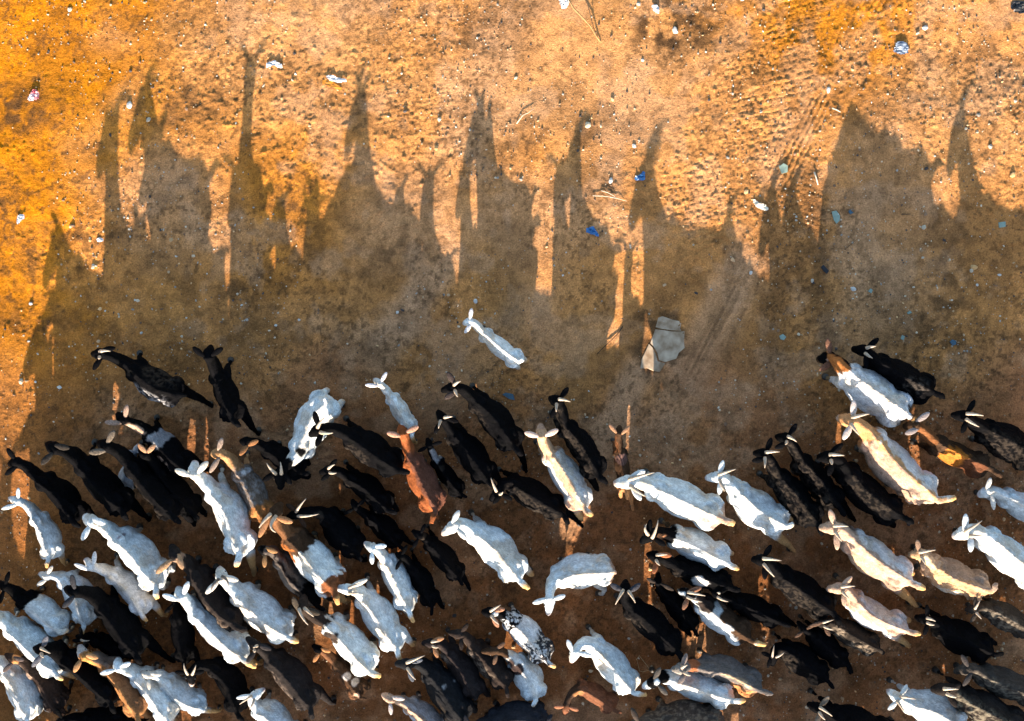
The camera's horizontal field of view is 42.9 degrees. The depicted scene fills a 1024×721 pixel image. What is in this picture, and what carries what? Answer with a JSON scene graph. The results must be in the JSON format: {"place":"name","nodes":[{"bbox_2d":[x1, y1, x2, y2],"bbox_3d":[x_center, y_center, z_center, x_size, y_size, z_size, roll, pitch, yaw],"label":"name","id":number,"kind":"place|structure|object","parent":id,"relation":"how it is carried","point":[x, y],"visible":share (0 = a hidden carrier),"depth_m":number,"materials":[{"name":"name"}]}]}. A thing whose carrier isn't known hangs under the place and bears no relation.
{"place":"outdoors","nodes":[
{"label":"outdoors","id":0,"kind":"place"},
{"bbox_2d":[0,0,1023,720],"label":"ground","id":1,"kind":"structure","parent":0,"point":[380,232],"depth_m":12.00,"materials":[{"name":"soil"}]},
{"bbox_2d":[17,214,24,223],"bbox_3d":[-4.521,-1.301,11.974,0.075,0.022,0.091,0,90,0],"label":"plastic bag","id":2,"kind":"object","parent":1,"relation":"on","point":[20,217],"visible":1,"depth_m":11.98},
{"bbox_2d":[0,655,48,720],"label":"goat","id":3,"kind":"object","parent":1,"relation":"on","point":[25,698],"visible":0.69,"depth_m":11.54},
{"bbox_2d":[28,89,38,100],"bbox_3d":[-4.407,-2.444,11.984,0.103,0.031,0.108,0,90,0],"label":"plastic bag","id":4,"kind":"object","parent":1,"relation":"on","point":[33,95],"visible":1,"depth_m":11.99,"materials":[{"name":"plastic"}]},
{"bbox_2d":[2,488,69,567],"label":"goat","id":5,"kind":"object","parent":1,"relation":"on","point":[47,530],"visible":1,"depth_m":11.57},
{"bbox_2d":[0,571,74,636],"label":"goat","id":6,"kind":"object","parent":1,"relation":"on","point":[51,616],"visible":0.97,"depth_m":11.53},
{"bbox_2d":[0,607,75,680],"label":"goat","id":7,"kind":"object","parent":1,"relation":"on","point":[25,634],"visible":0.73,"depth_m":11.45},
{"bbox_2d":[3,653,73,715],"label":"goat","id":8,"kind":"object","parent":1,"relation":"on","point":[54,693],"visible":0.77,"depth_m":11.55},
{"bbox_2d":[5,448,106,527],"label":"goat","id":9,"kind":"object","parent":1,"relation":"on","point":[67,501],"visible":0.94,"depth_m":11.47},
{"bbox_2d":[37,566,96,633],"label":"goat","id":10,"kind":"object","parent":1,"relation":"on","point":[83,614],"visible":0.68,"depth_m":11.57},
{"bbox_2d":[31,636,120,713],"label":"goat","id":11,"kind":"object","parent":1,"relation":"on","point":[65,658],"visible":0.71,"depth_m":11.42},
{"bbox_2d":[41,438,151,521],"bbox_3d":[-3.653,1.073,11.551,0.296,0.922,1.054,-44,90,0],"label":"goat","id":12,"kind":"object","parent":1,"relation":"on","point":[109,491],"visible":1,"depth_m":11.40},
{"bbox_2d":[56,706,148,720],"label":"goat","id":13,"kind":"object","parent":1,"relation":"on","point":[97,714],"visible":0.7,"depth_m":11.60},
{"bbox_2d":[72,627,139,659],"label":"goat","id":14,"kind":"object","parent":1,"relation":"on","point":[105,643],"visible":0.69,"depth_m":11.61},
{"bbox_2d":[73,644,152,720],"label":"goat","id":15,"kind":"object","parent":1,"relation":"on","point":[135,703],"visible":0.71,"depth_m":11.46},
{"bbox_2d":[62,574,175,664],"bbox_3d":[-3.476,2.342,11.530,0.296,0.962,1.154,-38,90,0],"label":"goat","id":16,"kind":"object","parent":1,"relation":"on","point":[129,634],"visible":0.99,"depth_m":11.43},
{"bbox_2d":[74,552,169,621],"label":"goat","id":17,"kind":"object","parent":1,"relation":"on","point":[130,591],"visible":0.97,"depth_m":11.55},
{"bbox_2d":[118,444,138,489],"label":"goat","id":18,"kind":"object","parent":1,"relation":"on","point":[126,481],"visible":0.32,"depth_m":11.68},
{"bbox_2d":[81,513,176,599],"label":"goat","id":19,"kind":"object","parent":1,"relation":"on","point":[139,554],"visible":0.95,"depth_m":11.40},
{"bbox_2d":[100,657,179,720],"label":"goat","id":20,"kind":"object","parent":1,"relation":"on","point":[162,706],"visible":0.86,"depth_m":11.50},
{"bbox_2d":[89,430,196,526],"bbox_3d":[-3.211,1.077,11.586,0.308,0.850,1.087,-39,90,0],"label":"goat","id":21,"kind":"object","parent":1,"relation":"on","point":[138,471],"visible":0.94,"depth_m":11.37},
{"bbox_2d":[90,346,213,407],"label":"goat","id":22,"kind":"object","parent":1,"relation":"on","point":[149,381],"visible":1,"depth_m":11.44},
{"bbox_2d":[105,404,211,478],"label":"goat","id":23,"kind":"object","parent":1,"relation":"on","point":[171,452],"visible":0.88,"depth_m":11.47},
{"bbox_2d":[138,444,207,519],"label":"goat","id":24,"kind":"object","parent":1,"relation":"on","point":[191,504],"visible":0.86,"depth_m":11.50},
{"bbox_2d":[140,664,221,715],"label":"goat","id":25,"kind":"object","parent":1,"relation":"on","point":[180,692],"visible":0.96,"depth_m":11.59},
{"bbox_2d":[165,592,199,670],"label":"goat","id":26,"kind":"object","parent":1,"relation":"on","point":[182,631],"visible":0.79,"depth_m":11.61},
{"bbox_2d":[156,544,251,632],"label":"goat","id":27,"kind":"object","parent":1,"relation":"on","point":[221,608],"visible":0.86,"depth_m":11.39},
{"bbox_2d":[163,581,262,668],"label":"goat","id":28,"kind":"object","parent":1,"relation":"on","point":[233,647],"visible":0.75,"depth_m":11.42},
{"bbox_2d":[175,656,254,720],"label":"goat","id":29,"kind":"object","parent":1,"relation":"on","point":[227,677],"visible":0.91,"depth_m":11.53},
{"bbox_2d":[175,460,257,576],"bbox_3d":[-2.496,1.389,11.595,0.332,0.834,1.181,-26,90,0],"label":"goat","id":30,"kind":"object","parent":1,"relation":"on","point":[224,500],"visible":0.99,"depth_m":11.39},
{"bbox_2d":[192,344,261,435],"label":"goat","id":31,"kind":"object","parent":1,"relation":"on","point":[233,409],"visible":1,"depth_m":11.43},
{"bbox_2d":[209,438,273,533],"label":"goat","id":32,"kind":"object","parent":1,"relation":"on","point":[250,484],"visible":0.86,"depth_m":11.46},
{"bbox_2d":[205,566,298,644],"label":"goat","id":33,"kind":"object","parent":1,"relation":"on","point":[270,617],"visible":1,"depth_m":11.42},
{"bbox_2d":[236,687,306,720],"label":"goat","id":34,"kind":"object","parent":1,"relation":"on","point":[267,708],"visible":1,"depth_m":11.56},
{"bbox_2d":[266,60,281,67],"bbox_3d":[-2.191,-2.732,11.980,0.150,0.034,0.078,0,90,0],"label":"plastic bag","id":35,"kind":"object","parent":1,"relation":"on","point":[275,63],"visible":1,"depth_m":11.99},
{"bbox_2d":[239,436,310,480],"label":"goat","id":36,"kind":"object","parent":1,"relation":"on","point":[275,453],"visible":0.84,"depth_m":11.50},
{"bbox_2d":[245,636,336,719],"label":"goat","id":37,"kind":"object","parent":1,"relation":"on","point":[296,683],"visible":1,"depth_m":11.48},
{"bbox_2d":[257,545,334,611],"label":"goat","id":38,"kind":"object","parent":1,"relation":"on","point":[295,581],"visible":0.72,"depth_m":11.50},
{"bbox_2d":[262,387,344,489],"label":"goat","id":39,"kind":"object","parent":1,"relation":"on","point":[322,403],"visible":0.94,"depth_m":11.42},
{"bbox_2d":[258,501,350,604],"bbox_3d":[-1.786,1.742,11.554,0.337,0.917,1.115,-40,90,0],"label":"goat","id":40,"kind":"object","parent":1,"relation":"on","point":[318,565],"visible":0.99,"depth_m":11.37},
{"bbox_2d":[286,499,367,562],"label":"goat","id":41,"kind":"object","parent":1,"relation":"on","point":[345,536],"visible":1,"depth_m":11.51},
{"bbox_2d":[322,80,341,89],"bbox_3d":[-1.657,-2.544,11.987,0.194,0.011,0.064,17,90,0],"label":"wrapper","id":42,"kind":"object","parent":1,"relation":"on","point":[328,83],"visible":1,"depth_m":11.99,"materials":[{"name":"plastic"}]},
{"bbox_2d":[326,75,345,82],"bbox_3d":[-1.619,-2.589,11.979,0.193,0.022,0.061,16,90,0],"label":"plastic bag","id":43,"kind":"object","parent":1,"relation":"on","point":[334,78],"visible":1,"depth_m":11.98,"materials":[{"name":"plastic"}]},
{"bbox_2d":[292,594,380,678],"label":"goat","id":44,"kind":"object","parent":1,"relation":"on","point":[357,649],"visible":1,"depth_m":11.40},
{"bbox_2d":[311,644,370,699],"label":"goat","id":45,"kind":"object","parent":1,"relation":"on","point":[356,687],"visible":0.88,"depth_m":11.59},
{"bbox_2d":[308,411,409,478],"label":"goat","id":46,"kind":"object","parent":1,"relation":"on","point":[377,451],"visible":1,"depth_m":11.41},
{"bbox_2d":[319,459,398,514],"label":"goat","id":47,"kind":"object","parent":1,"relation":"on","point":[374,493],"visible":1,"depth_m":11.53},
{"bbox_2d":[338,572,415,659],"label":"goat","id":48,"kind":"object","parent":1,"relation":"on","point":[385,627],"visible":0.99,"depth_m":11.50},
{"bbox_2d":[344,499,413,549],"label":"goat","id":49,"kind":"object","parent":1,"relation":"on","point":[387,531],"visible":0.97,"depth_m":11.62},
{"bbox_2d":[364,541,417,622],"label":"goat","id":50,"kind":"object","parent":1,"relation":"on","point":[401,589],"visible":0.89,"depth_m":11.52},
{"bbox_2d":[365,372,417,444],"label":"goat","id":51,"kind":"object","parent":1,"relation":"on","point":[401,412],"visible":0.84,"depth_m":11.60},
{"bbox_2d":[381,691,443,720],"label":"goat","id":52,"kind":"object","parent":1,"relation":"on","point":[416,708],"visible":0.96,"depth_m":11.56},
{"bbox_2d":[387,424,446,523],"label":"goat","id":53,"kind":"object","parent":1,"relation":"on","point":[424,483],"visible":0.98,"depth_m":11.45},
{"bbox_2d":[395,545,444,615],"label":"goat","id":54,"kind":"object","parent":1,"relation":"on","point":[422,580],"visible":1,"depth_m":11.61},
{"bbox_2d":[394,648,477,720],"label":"goat","id":55,"kind":"object","parent":1,"relation":"on","point":[449,699],"visible":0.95,"depth_m":11.46},
{"bbox_2d":[411,524,470,590],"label":"goat","id":56,"kind":"object","parent":1,"relation":"on","point":[446,561],"visible":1,"depth_m":11.62},
{"bbox_2d":[418,437,466,498],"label":"goat","id":57,"kind":"object","parent":1,"relation":"on","point":[452,482],"visible":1,"depth_m":11.61},
{"bbox_2d":[421,627,490,700],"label":"goat","id":58,"kind":"object","parent":1,"relation":"on","point":[461,667],"visible":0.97,"depth_m":11.54},
{"bbox_2d":[434,409,500,487],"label":"goat","id":59,"kind":"object","parent":1,"relation":"on","point":[471,454],"visible":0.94,"depth_m":11.49},
{"bbox_2d":[448,623,514,697],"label":"goat","id":60,"kind":"object","parent":1,"relation":"on","point":[499,674],"visible":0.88,"depth_m":11.53},
{"bbox_2d":[441,372,527,472],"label":"goat","id":61,"kind":"object","parent":1,"relation":"on","point":[499,426],"visible":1,"depth_m":11.44},
{"bbox_2d":[441,509,533,589],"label":"goat","id":62,"kind":"object","parent":1,"relation":"on","point":[499,553],"visible":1,"depth_m":11.44},
{"bbox_2d":[462,308,528,369],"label":"goat","id":63,"kind":"object","parent":1,"relation":"on","point":[505,351],"visible":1,"depth_m":11.58},
{"bbox_2d":[464,699,552,720],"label":"goat","id":64,"kind":"object","parent":1,"relation":"on","point":[517,710],"visible":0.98,"depth_m":11.55},
{"bbox_2d":[502,393,514,399],"bbox_3d":[-0.028,0.327,12.000,0.129,0.020,0.054,13,90,0],"label":"plastic shard","id":65,"kind":"object","parent":1,"relation":"on","point":[509,396],"visible":1,"depth_m":11.99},
{"bbox_2d":[481,642,546,706],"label":"goat","id":66,"kind":"object","parent":1,"relation":"on","point":[530,684],"visible":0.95,"depth_m":11.57},
{"bbox_2d":[481,602,555,667],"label":"goat","id":67,"kind":"object","parent":1,"relation":"on","point":[526,633],"visible":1,"depth_m":11.51},
{"bbox_2d":[489,466,583,527],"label":"goat","id":68,"kind":"object","parent":1,"relation":"on","point":[533,494],"visible":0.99,"depth_m":11.52},
{"bbox_2d":[524,423,593,521],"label":"goat","id":69,"kind":"object","parent":1,"relation":"on","point":[567,477],"visible":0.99,"depth_m":11.44},
{"bbox_2d":[559,0,568,8],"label":"plastic bag","id":70,"kind":"object","parent":1,"relation":"on","point":[564,4],"visible":1,"depth_m":11.99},
{"bbox_2d":[533,552,616,615],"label":"goat","id":71,"kind":"object","parent":1,"relation":"on","point":[577,570],"visible":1,"depth_m":11.50},
{"bbox_2d":[548,387,607,491],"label":"goat","id":72,"kind":"object","parent":1,"relation":"on","point":[583,450],"visible":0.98,"depth_m":11.44},
{"bbox_2d":[569,0,599,40],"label":"dry stick","id":73,"kind":"object","parent":1,"relation":"on","point":[583,19],"visible":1,"depth_m":11.95,"materials":[{"name":"brown wood"}]},
{"bbox_2d":[554,678,621,715],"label":"goat","id":74,"kind":"object","parent":1,"relation":"on","point":[602,698],"visible":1,"depth_m":11.61},
{"bbox_2d":[586,226,598,235],"bbox_3d":[0.747,-1.196,11.975,0.137,0.031,0.081,20,90,0],"label":"plastic bag","id":75,"kind":"object","parent":1,"relation":"on","point":[591,230],"visible":1,"depth_m":11.98,"materials":[{"name":"plastic"}]},
{"bbox_2d":[566,624,646,696],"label":"goat","id":76,"kind":"object","parent":1,"relation":"on","point":[616,670],"visible":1,"depth_m":11.49},
{"bbox_2d":[597,326,622,353],"bbox_3d":[0.907,-0.181,12.004,0.023,0.013,0.352,42,90,0],"label":"dry stick","id":77,"kind":"object","parent":1,"relation":"on","point":[612,338],"visible":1,"depth_m":12.00,"materials":[{"name":"wood"}]},
{"bbox_2d":[609,424,633,510],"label":"goat","id":78,"kind":"object","parent":1,"relation":"on","point":[621,460],"visible":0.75,"depth_m":11.61},
{"bbox_2d":[635,171,644,180],"bbox_3d":[1.177,-1.699,11.973,0.098,0.030,0.086,0,90,0],"label":"plastic bag","id":79,"kind":"object","parent":1,"relation":"on","point":[641,176],"visible":1,"depth_m":11.98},
{"bbox_2d":[610,579,683,660],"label":"goat","id":80,"kind":"object","parent":1,"relation":"on","point":[650,622],"visible":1,"depth_m":11.45},
{"bbox_2d":[652,4,658,13],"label":"plastic bag","id":81,"kind":"object","parent":1,"relation":"on","point":[655,8],"visible":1,"depth_m":11.99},
{"bbox_2d":[640,316,684,371],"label":"concrete slab","id":82,"kind":"structure","parent":1,"relation":"on","point":[668,345],"depth_m":12.01,"materials":[{"name":"concrete"}]},
{"bbox_2d":[647,572,699,636],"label":"goat","id":83,"kind":"object","parent":1,"relation":"on","point":[687,618],"visible":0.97,"depth_m":11.60},
{"bbox_2d":[613,468,734,530],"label":"goat","id":84,"kind":"object","parent":1,"relation":"on","point":[689,501],"visible":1,"depth_m":11.34},
{"bbox_2d":[630,696,724,720],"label":"goat","id":85,"kind":"object","parent":1,"relation":"on","point":[685,710],"visible":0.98,"depth_m":11.49},
{"bbox_2d":[639,517,738,571],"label":"goat","id":86,"kind":"object","parent":1,"relation":"on","point":[694,544],"visible":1,"depth_m":11.44},
{"bbox_2d":[646,550,740,592],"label":"goat","id":87,"kind":"object","parent":1,"relation":"on","point":[692,573],"visible":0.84,"depth_m":11.45},
{"bbox_2d":[642,661,745,709],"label":"goat","id":88,"kind":"object","parent":1,"relation":"on","point":[698,687],"visible":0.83,"depth_m":11.46},
{"bbox_2d":[671,647,772,697],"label":"goat","id":89,"kind":"object","parent":1,"relation":"on","point":[745,679],"visible":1,"depth_m":11.46},
{"bbox_2d":[678,586,766,646],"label":"goat","id":90,"kind":"object","parent":1,"relation":"on","point":[731,625],"visible":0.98,"depth_m":11.49},
{"bbox_2d":[705,460,795,552],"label":"goat","id":91,"kind":"object","parent":1,"relation":"on","point":[766,514],"visible":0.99,"depth_m":11.46},
{"bbox_2d":[710,585,796,628],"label":"goat","id":92,"kind":"object","parent":1,"relation":"on","point":[755,608],"visible":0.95,"depth_m":11.55},
{"bbox_2d":[753,199,767,210],"bbox_3d":[2.286,-1.425,11.980,0.168,0.025,0.064,27,90,0],"label":"plastic bag","id":93,"kind":"object","parent":1,"relation":"on","point":[761,206],"visible":1,"depth_m":11.98,"materials":[{"name":"white plastic"}]},
{"bbox_2d":[779,163,787,173],"bbox_3d":[2.507,-1.771,11.992,0.080,0.019,0.091,-23,90,0],"label":"glass shard","id":94,"kind":"object","parent":1,"relation":"on","point":[783,167],"visible":1,"depth_m":11.98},
{"bbox_2d":[752,438,823,535],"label":"goat","id":95,"kind":"object","parent":1,"relation":"on","point":[797,502],"visible":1,"depth_m":11.43},
{"bbox_2d":[751,545,841,625],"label":"goat","id":96,"kind":"object","parent":1,"relation":"on","point":[811,597],"visible":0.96,"depth_m":11.42},
{"bbox_2d":[761,631,834,688],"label":"goat","id":97,"kind":"object","parent":1,"relation":"on","point":[804,661],"visible":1,"depth_m":11.58},
{"bbox_2d":[775,423,855,521],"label":"goat","id":98,"kind":"object","parent":1,"relation":"on","point":[826,492],"visible":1,"depth_m":11.44},
{"bbox_2d":[795,614,852,674],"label":"goat","id":99,"kind":"object","parent":1,"relation":"on","point":[832,652],"visible":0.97,"depth_m":11.63},
{"bbox_2d":[821,265,828,273],"bbox_3d":[2.882,-0.838,11.997,0.037,0.033,0.083,-43,90,0],"label":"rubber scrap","id":100,"kind":"object","parent":1,"relation":"on","point":[824,269],"visible":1,"depth_m":11.98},
{"bbox_2d":[832,211,839,223],"bbox_3d":[2.994,-1.323,12.008,0.068,0.019,0.123,-13,90,0],"label":"glass shard","id":101,"kind":"object","parent":1,"relation":"on","point":[836,217],"visible":1,"depth_m":12.00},
{"bbox_2d":[810,615,884,656],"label":"goat","id":102,"kind":"object","parent":1,"relation":"on","point":[856,635],"visible":0.87,"depth_m":11.58},
{"bbox_2d":[807,688,893,720],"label":"goat","id":103,"kind":"object","parent":1,"relation":"on","point":[826,709],"visible":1,"depth_m":11.52},
{"bbox_2d":[815,443,913,527],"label":"goat","id":104,"kind":"object","parent":1,"relation":"on","point":[870,495],"visible":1,"depth_m":11.39},
{"bbox_2d":[816,338,916,427],"bbox_3d":[3.129,0.237,11.648,1.064,0.728,0.369,36,90,0],"label":"goat","id":105,"kind":"object","parent":1,"relation":"on","point":[884,401],"visible":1,"depth_m":11.41},
{"bbox_2d":[819,509,925,607],"bbox_3d":[3.225,1.762,11.586,1.357,0.852,0.335,34,90,0],"label":"goat","id":106,"kind":"object","parent":1,"relation":"on","point":[882,562],"visible":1,"depth_m":11.38},
{"bbox_2d":[826,572,920,647],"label":"goat","id":107,"kind":"object","parent":1,"relation":"on","point":[867,611],"visible":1,"depth_m":11.47},
{"bbox_2d":[836,400,955,504],"bbox_3d":[3.326,0.878,11.614,1.277,0.797,0.353,42,90,0],"label":"goat","id":108,"kind":"object","parent":1,"relation":"on","point":[893,465],"visible":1,"depth_m":11.35},
{"bbox_2d":[851,337,944,404],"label":"goat","id":109,"kind":"object","parent":1,"relation":"on","point":[917,385],"visible":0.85,"depth_m":11.44},
{"bbox_2d":[893,41,908,53],"bbox_3d":[3.582,-2.882,11.987,0.141,0.030,0.124,0,90,0],"label":"plastic bag","id":110,"kind":"object","parent":1,"relation":"on","point":[901,47],"visible":1,"depth_m":11.99,"materials":[{"name":"plastic"}]},
{"bbox_2d":[886,677,968,720],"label":"goat","id":111,"kind":"object","parent":1,"relation":"on","point":[924,705],"visible":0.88,"depth_m":11.50},
{"bbox_2d":[907,540,997,600],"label":"goat","id":112,"kind":"object","parent":1,"relation":"on","point":[950,575],"visible":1,"depth_m":11.47},
{"bbox_2d":[902,412,1002,478],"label":"goat","id":113,"kind":"object","parent":1,"relation":"on","point":[971,463],"visible":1,"depth_m":11.43},
{"bbox_2d":[914,602,1003,662],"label":"goat","id":114,"kind":"object","parent":1,"relation":"on","point":[964,638],"visible":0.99,"depth_m":11.51},
{"bbox_2d":[930,666,1023,720],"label":"goat","id":115,"kind":"object","parent":1,"relation":"on","point":[973,704],"visible":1,"depth_m":11.40},
{"bbox_2d":[950,400,1023,470],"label":"goat","id":116,"kind":"object","parent":1,"relation":"on","point":[1004,441],"visible":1,"depth_m":11.44},
{"bbox_2d":[952,514,1023,588],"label":"goat","id":117,"kind":"object","parent":1,"relation":"on","point":[1004,554],"visible":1,"depth_m":11.36},
{"bbox_2d":[953,655,1023,706],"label":"goat","id":118,"kind":"object","parent":1,"relation":"on","point":[1002,682],"visible":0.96,"depth_m":11.47},
{"bbox_2d":[964,596,1023,638],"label":"goat","id":119,"kind":"object","parent":1,"relation":"on","point":[1004,616],"visible":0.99,"depth_m":11.58},
{"bbox_2d":[973,478,1023,521],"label":"goat","id":120,"kind":"object","parent":1,"relation":"on","point":[1010,500],"visible":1,"depth_m":11.49},
{"bbox_2d":[1011,1,1023,13],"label":"rubber scrap","id":121,"kind":"object","parent":1,"relation":"on","point":[1017,6],"visible":1,"depth_m":11.99,"materials":[{"name":"rubber"}]},
{"bbox_2d":[998,221,1005,227],"bbox_3d":[4.521,-1.252,12.009,0.068,0.019,0.051,-8,90,0],"label":"glass shard","id":122,"kind":"object","parent":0,"point":[1001,224],"visible":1,"depth_m":12.00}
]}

